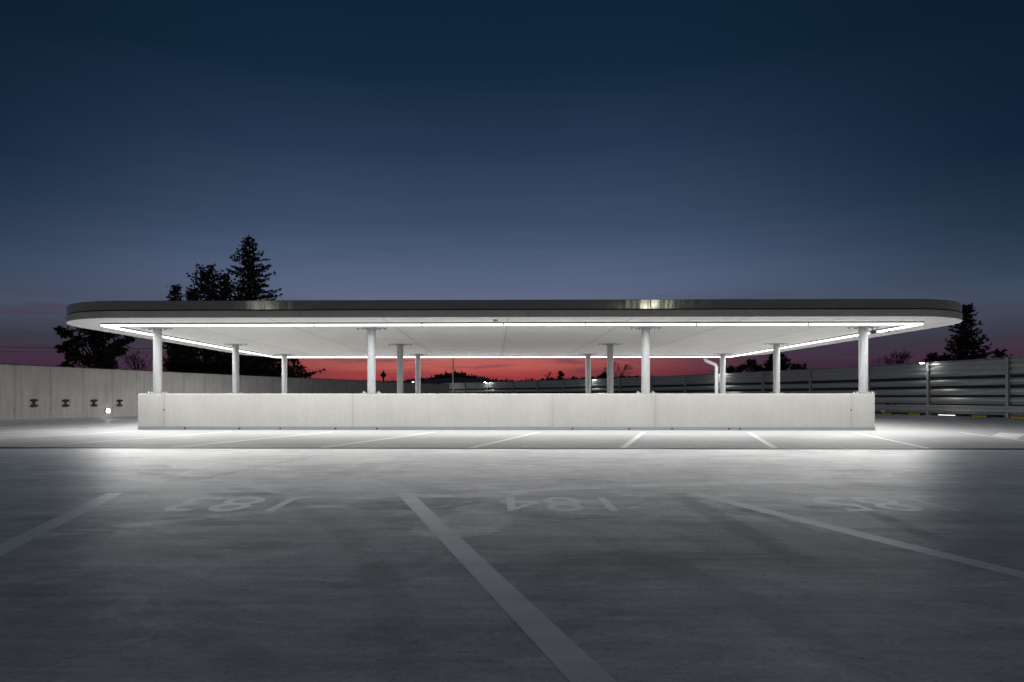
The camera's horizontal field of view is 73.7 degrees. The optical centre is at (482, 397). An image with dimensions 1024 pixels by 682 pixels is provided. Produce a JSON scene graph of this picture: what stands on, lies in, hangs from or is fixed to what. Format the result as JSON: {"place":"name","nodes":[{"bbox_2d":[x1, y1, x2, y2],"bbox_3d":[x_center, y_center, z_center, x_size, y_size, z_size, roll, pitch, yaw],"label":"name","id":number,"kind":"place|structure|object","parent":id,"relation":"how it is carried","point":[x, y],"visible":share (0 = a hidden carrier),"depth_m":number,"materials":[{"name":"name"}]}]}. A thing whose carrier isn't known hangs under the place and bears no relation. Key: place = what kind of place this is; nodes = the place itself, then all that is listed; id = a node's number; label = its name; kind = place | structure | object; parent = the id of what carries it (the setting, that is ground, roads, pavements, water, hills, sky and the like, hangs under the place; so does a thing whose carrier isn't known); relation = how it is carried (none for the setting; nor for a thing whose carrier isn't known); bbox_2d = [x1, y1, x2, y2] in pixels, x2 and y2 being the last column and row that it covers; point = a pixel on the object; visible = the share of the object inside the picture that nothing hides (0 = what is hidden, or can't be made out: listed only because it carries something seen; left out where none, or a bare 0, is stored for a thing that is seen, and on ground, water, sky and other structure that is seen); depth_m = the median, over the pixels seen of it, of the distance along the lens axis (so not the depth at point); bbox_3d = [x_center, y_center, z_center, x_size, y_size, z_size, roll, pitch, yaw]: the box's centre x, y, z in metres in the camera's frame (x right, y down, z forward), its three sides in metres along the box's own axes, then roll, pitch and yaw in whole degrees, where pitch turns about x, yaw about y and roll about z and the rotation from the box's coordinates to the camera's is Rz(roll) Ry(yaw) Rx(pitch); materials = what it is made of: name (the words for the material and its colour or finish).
{"place":"outdoors","nodes":[
{"label":"outdoors","id":0,"kind":"place"},
{"bbox_2d":[23,347,163,348],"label":"overhead cable","id":1,"kind":"object","parent":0,"point":[52,347],"visible":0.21,"depth_m":119.97,"materials":[{"name":"metal"}]},
{"bbox_2d":[0,413,1023,681],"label":"parking deck","id":2,"kind":"structure","parent":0,"point":[890,549],"depth_m":4.34,"materials":[{"name":"concrete"}]},
{"bbox_2d":[0,364,448,422],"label":"concrete wall","id":3,"kind":"structure","parent":2,"relation":"on","point":[50,388],"depth_m":30.73,"materials":[{"name":"concrete"}]},
{"bbox_2d":[30,399,38,406],"bbox_3d":[-17.948,0.234,27.342,0.122,0.314,0.360,0,0,19],"label":"wall fitting","id":4,"kind":"object","parent":3,"relation":"attached to","point":[34,401],"depth_m":27.31,"materials":[{"name":"black metal"}]},
{"bbox_2d":[62,399,69,406],"bbox_3d":[-17.491,0.245,28.666,0.122,0.314,0.360,0,0,19],"label":"wall fitting","id":5,"kind":"object","parent":3,"relation":"attached to","point":[65,401],"depth_m":28.63,"materials":[{"name":"metal"}]},
{"bbox_2d":[91,399,97,406],"bbox_3d":[-17.037,0.257,29.979,0.122,0.314,0.360,0,0,19],"label":"wall fitting","id":6,"kind":"object","parent":3,"relation":"attached to","point":[94,401],"depth_m":29.94,"materials":[{"name":"metal"}]},
{"bbox_2d":[452,358,453,393],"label":"mast","id":7,"kind":"object","parent":2,"relation":"on","point":[452,375],"visible":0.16,"depth_m":44.97,"materials":[{"name":"grey metal"}]},
{"bbox_2d":[66,299,962,429],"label":"pavilion","id":8,"kind":"structure","parent":2,"relation":"on","point":[372,409],"depth_m":20.69,"materials":[{"name":"concrete"}]},
{"bbox_2d":[100,326,152,335],"bbox_3d":[-10.883,-2.070,21.116,0.080,0.099,3.106,0,0,1],"label":"linear light","id":9,"kind":"object","parent":8,"relation":"attached to","point":[131,330],"visible":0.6,"depth_m":21.01,"materials":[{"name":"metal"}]},
{"bbox_2d":[100,323,206,326],"bbox_3d":[-9.376,-2.070,19.487,3.070,0.099,0.080,0,0,1],"label":"linear light","id":10,"kind":"object","parent":8,"relation":"attached to","point":[153,324],"visible":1,"depth_m":19.45,"materials":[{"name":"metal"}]},
{"bbox_2d":[162,334,196,343],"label":"linear light","id":11,"kind":"object","parent":8,"relation":"attached to","point":[179,339],"visible":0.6,"depth_m":24.28,"materials":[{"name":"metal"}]},
{"bbox_2d":[197,341,228,348],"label":"linear light","id":12,"kind":"object","parent":8,"relation":"attached to","point":[210,344],"visible":1,"depth_m":27.16,"materials":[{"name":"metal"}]},
{"bbox_2d":[229,347,254,353],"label":"linear light","id":13,"kind":"object","parent":8,"relation":"attached to","point":[246,351],"visible":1,"depth_m":30.76,"materials":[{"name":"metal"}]},
{"bbox_2d":[207,322,313,325],"bbox_3d":[-6.307,-2.070,19.433,3.070,0.099,0.080,0,0,1],"label":"linear light","id":14,"kind":"object","parent":8,"relation":"attached to","point":[269,324],"visible":1,"depth_m":19.40,"materials":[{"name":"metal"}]},
{"bbox_2d":[255,352,275,357],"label":"linear light","id":15,"kind":"object","parent":8,"relation":"attached to","point":[257,353],"visible":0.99,"depth_m":33.46,"materials":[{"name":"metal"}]},
{"bbox_2d":[276,356,334,357],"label":"linear light","id":16,"kind":"object","parent":8,"relation":"attached to","point":[307,356],"visible":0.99,"depth_m":35.08,"materials":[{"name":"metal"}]},
{"bbox_2d":[335,356,394,357],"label":"linear light","id":17,"kind":"object","parent":8,"relation":"attached to","point":[363,356],"visible":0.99,"depth_m":35.03,"materials":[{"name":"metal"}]},
{"bbox_2d":[314,322,421,325],"bbox_3d":[-3.237,-2.070,19.380,3.070,0.099,0.080,0,0,1],"label":"linear light","id":18,"kind":"object","parent":8,"relation":"attached to","point":[367,323],"visible":1,"depth_m":19.35,"materials":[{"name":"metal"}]},
{"bbox_2d":[395,356,453,357],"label":"linear light","id":19,"kind":"object","parent":8,"relation":"attached to","point":[428,356],"visible":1,"depth_m":34.97,"materials":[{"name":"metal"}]},
{"bbox_2d":[422,322,503,325],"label":"linear light","id":20,"kind":"object","parent":8,"relation":"attached to","point":[462,323],"visible":1,"depth_m":19.30,"materials":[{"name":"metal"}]},
{"bbox_2d":[454,356,498,357],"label":"linear light","id":21,"kind":"object","parent":8,"relation":"attached to","point":[476,356],"visible":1,"depth_m":34.93,"materials":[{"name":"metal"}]},
{"bbox_2d":[499,356,543,357],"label":"linear light","id":22,"kind":"object","parent":8,"relation":"attached to","point":[521,356],"visible":1,"depth_m":34.89,"materials":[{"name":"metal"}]},
{"bbox_2d":[504,322,584,325],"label":"linear light","id":23,"kind":"object","parent":8,"relation":"attached to","point":[544,323],"visible":1,"depth_m":19.26,"materials":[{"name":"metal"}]},
{"bbox_2d":[544,356,605,357],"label":"linear light","id":24,"kind":"object","parent":8,"relation":"attached to","point":[573,356],"visible":1,"depth_m":34.85,"materials":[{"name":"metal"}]},
{"bbox_2d":[606,356,666,357],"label":"linear light","id":25,"kind":"object","parent":8,"relation":"attached to","point":[634,356],"visible":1,"depth_m":34.78,"materials":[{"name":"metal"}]},
{"bbox_2d":[585,322,696,325],"bbox_3d":[4.457,-2.070,19.245,3.120,0.099,0.080,0,0,1],"label":"linear light","id":26,"kind":"object","parent":8,"relation":"attached to","point":[640,323],"visible":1,"depth_m":19.21,"materials":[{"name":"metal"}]},
{"bbox_2d":[667,355,729,356],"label":"linear light","id":27,"kind":"object","parent":8,"relation":"attached to","point":[696,356],"visible":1,"depth_m":34.73,"materials":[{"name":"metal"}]},
{"bbox_2d":[730,351,752,356],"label":"linear light","id":28,"kind":"object","parent":8,"relation":"attached to","point":[746,353],"visible":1,"depth_m":33.04,"materials":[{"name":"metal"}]},
{"bbox_2d":[697,321,808,324],"bbox_3d":[7.576,-2.070,19.191,3.120,0.099,0.080,0,0,1],"label":"linear light","id":29,"kind":"object","parent":8,"relation":"attached to","point":[755,323],"visible":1,"depth_m":19.16,"materials":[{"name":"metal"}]},
{"bbox_2d":[753,346,780,352],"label":"linear light","id":30,"kind":"object","parent":8,"relation":"attached to","point":[764,350],"visible":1,"depth_m":30.32,"materials":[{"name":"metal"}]},
{"bbox_2d":[781,340,815,348],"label":"linear light","id":31,"kind":"object","parent":8,"relation":"attached to","point":[799,344],"visible":1,"depth_m":26.83,"materials":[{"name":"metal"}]},
{"bbox_2d":[816,333,857,342],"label":"linear light","id":32,"kind":"object","parent":8,"relation":"attached to","point":[837,337],"visible":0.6,"depth_m":23.80,"materials":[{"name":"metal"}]},
{"bbox_2d":[808,321,923,324],"bbox_3d":[10.736,-2.070,19.136,3.200,0.099,0.080,0,0,1],"label":"linear light","id":33,"kind":"object","parent":8,"relation":"attached to","point":[866,323],"visible":1,"depth_m":19.10,"materials":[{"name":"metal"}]},
{"bbox_2d":[868,325,919,333],"bbox_3d":[12.363,-2.070,20.710,0.080,0.099,3.106,0,0,1],"label":"linear light","id":34,"kind":"object","parent":8,"relation":"attached to","point":[892,328],"visible":0.6,"depth_m":20.46,"materials":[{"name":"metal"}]},
{"bbox_2d":[441,357,1023,417],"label":"steel fence","id":35,"kind":"object","parent":2,"relation":"on","point":[992,386],"visible":0.56,"depth_m":40.67,"materials":[{"name":"grey metal"}]},
{"bbox_2d":[971,415,989,417],"bbox_3d":[24.579,0.949,33.708,0.160,0.098,0.920,0,0,-11],"label":"wheel stop","id":36,"kind":"object","parent":2,"relation":"on","point":[984,416],"visible":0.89,"depth_m":33.58,"materials":[{"name":"yellow paint"}]},
{"bbox_2d":[1009,416,1023,418],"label":"wheel stop","id":37,"kind":"object","parent":2,"relation":"on","point":[1017,417],"visible":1,"depth_m":31.79,"materials":[{"name":"yellow paint"}]},
{"bbox_2d":[0,0,1023,380],"label":"sky","id":38,"kind":"structure","parent":0,"point":[369,149],"materials":[{"name":"blue"}]},
{"bbox_2d":[384,377,1023,416],"bbox_3d":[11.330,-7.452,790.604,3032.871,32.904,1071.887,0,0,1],"label":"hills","id":39,"kind":"structure","parent":0,"point":[449,380],"depth_m":617.72,"materials":[{"name":"black"}]},
{"bbox_2d":[349,370,651,381],"bbox_3d":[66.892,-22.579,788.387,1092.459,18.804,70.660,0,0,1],"label":"wood","id":40,"kind":"object","parent":39,"relation":"on","point":[449,375],"visible":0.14,"depth_m":779.57,"materials":[{"name":"black plant"}]},
{"label":"ground","id":41,"kind":"structure","parent":0,"visible":0},
{"bbox_2d":[53,325,136,368],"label":"pine tree","id":42,"kind":"object","parent":41,"relation":"on","point":[104,357],"visible":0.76,"depth_m":43.62,"materials":[{"name":"green plant"}]},
{"bbox_2d":[120,352,152,369],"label":"bare tree","id":43,"kind":"object","parent":41,"relation":"on","point":[142,359],"visible":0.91,"depth_m":46.30,"materials":[{"name":"black plant"}]},
{"bbox_2d":[127,351,152,369],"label":"bare tree","id":44,"kind":"object","parent":41,"relation":"on","point":[138,357],"visible":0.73,"depth_m":47.27,"materials":[{"name":"black plant"}]},
{"bbox_2d":[162,284,194,372],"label":"fir tree","id":45,"kind":"object","parent":41,"relation":"on","point":[174,292],"visible":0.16,"depth_m":51.76,"materials":[{"name":"green plant"}]},
{"bbox_2d":[169,286,214,371],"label":"fir tree","id":46,"kind":"object","parent":41,"relation":"on","point":[190,296],"visible":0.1,"depth_m":52.85,"materials":[{"name":"green plant"}]},
{"bbox_2d":[185,264,225,358],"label":"pine tree","id":47,"kind":"object","parent":41,"relation":"on","point":[208,286],"visible":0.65,"depth_m":53.60,"materials":[{"name":"green plant"}]},
{"bbox_2d":[211,272,236,373],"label":"fir tree","id":48,"kind":"object","parent":41,"relation":"on","point":[227,280],"visible":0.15,"depth_m":54.79,"materials":[{"name":"green plant"}]},
{"bbox_2d":[164,342,294,376],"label":"pine tree","id":49,"kind":"object","parent":41,"relation":"on","point":[185,356],"visible":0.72,"depth_m":48.48,"materials":[{"name":"green plant"}]},
{"bbox_2d":[201,235,325,377],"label":"fir tree","id":50,"kind":"object","parent":41,"relation":"on","point":[252,282],"visible":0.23,"depth_m":55.60,"materials":[{"name":"green plant"}]},
{"bbox_2d":[269,358,311,376],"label":"pine tree","id":51,"kind":"object","parent":41,"relation":"on","point":[293,366],"visible":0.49,"depth_m":55.72,"materials":[{"name":"green plant"}]},
{"bbox_2d":[557,371,563,379],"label":"round tree","id":52,"kind":"object","parent":41,"relation":"on","point":[560,375],"visible":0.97,"depth_m":239.63,"materials":[{"name":"green plant"}]},
{"bbox_2d":[596,372,606,378],"bbox_3d":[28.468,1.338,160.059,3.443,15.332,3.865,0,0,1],"label":"bush","id":53,"kind":"object","parent":41,"relation":"on","point":[604,375],"visible":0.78,"depth_m":159.15,"materials":[{"name":"green plant"}]},
{"bbox_2d":[603,362,633,377],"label":"bare tree","id":54,"kind":"object","parent":41,"relation":"on","point":[621,374],"visible":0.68,"depth_m":120.37,"materials":[{"name":"black plant"}]},
{"bbox_2d":[719,365,737,372],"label":"pine tree","id":55,"kind":"object","parent":41,"relation":"on","point":[729,369],"visible":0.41,"depth_m":97.43,"materials":[{"name":"green plant"}]},
{"bbox_2d":[732,359,765,372],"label":"pine tree","id":56,"kind":"object","parent":41,"relation":"on","point":[754,366],"visible":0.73,"depth_m":94.84,"materials":[{"name":"green plant"}]},
{"bbox_2d":[760,352,794,370],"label":"fir tree","id":57,"kind":"object","parent":41,"relation":"on","point":[784,360],"visible":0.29,"depth_m":91.43,"materials":[{"name":"green plant"}]},
{"bbox_2d":[790,363,805,369],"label":"round tree","id":58,"kind":"object","parent":41,"relation":"on","point":[797,366],"visible":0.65,"depth_m":94.89,"materials":[{"name":"green plant"}]},
{"bbox_2d":[869,346,914,413],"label":"bare tree","id":59,"kind":"object","parent":41,"relation":"on","point":[896,361],"visible":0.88,"depth_m":84.49,"materials":[{"name":"black plant"}]},
{"bbox_2d":[922,352,939,414],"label":"fir tree","id":60,"kind":"object","parent":41,"relation":"on","point":[932,357],"visible":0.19,"depth_m":55.86,"materials":[{"name":"green plant"}]},
{"bbox_2d":[937,303,998,415],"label":"spruce tree","id":61,"kind":"object","parent":41,"relation":"on","point":[962,343],"visible":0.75,"depth_m":49.67,"materials":[{"name":"green plant"}]},
{"bbox_2d":[991,348,1012,416],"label":"fir tree","id":62,"kind":"object","parent":41,"relation":"on","point":[1001,354],"visible":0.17,"depth_m":54.91,"materials":[{"name":"green plant"}]}
]}

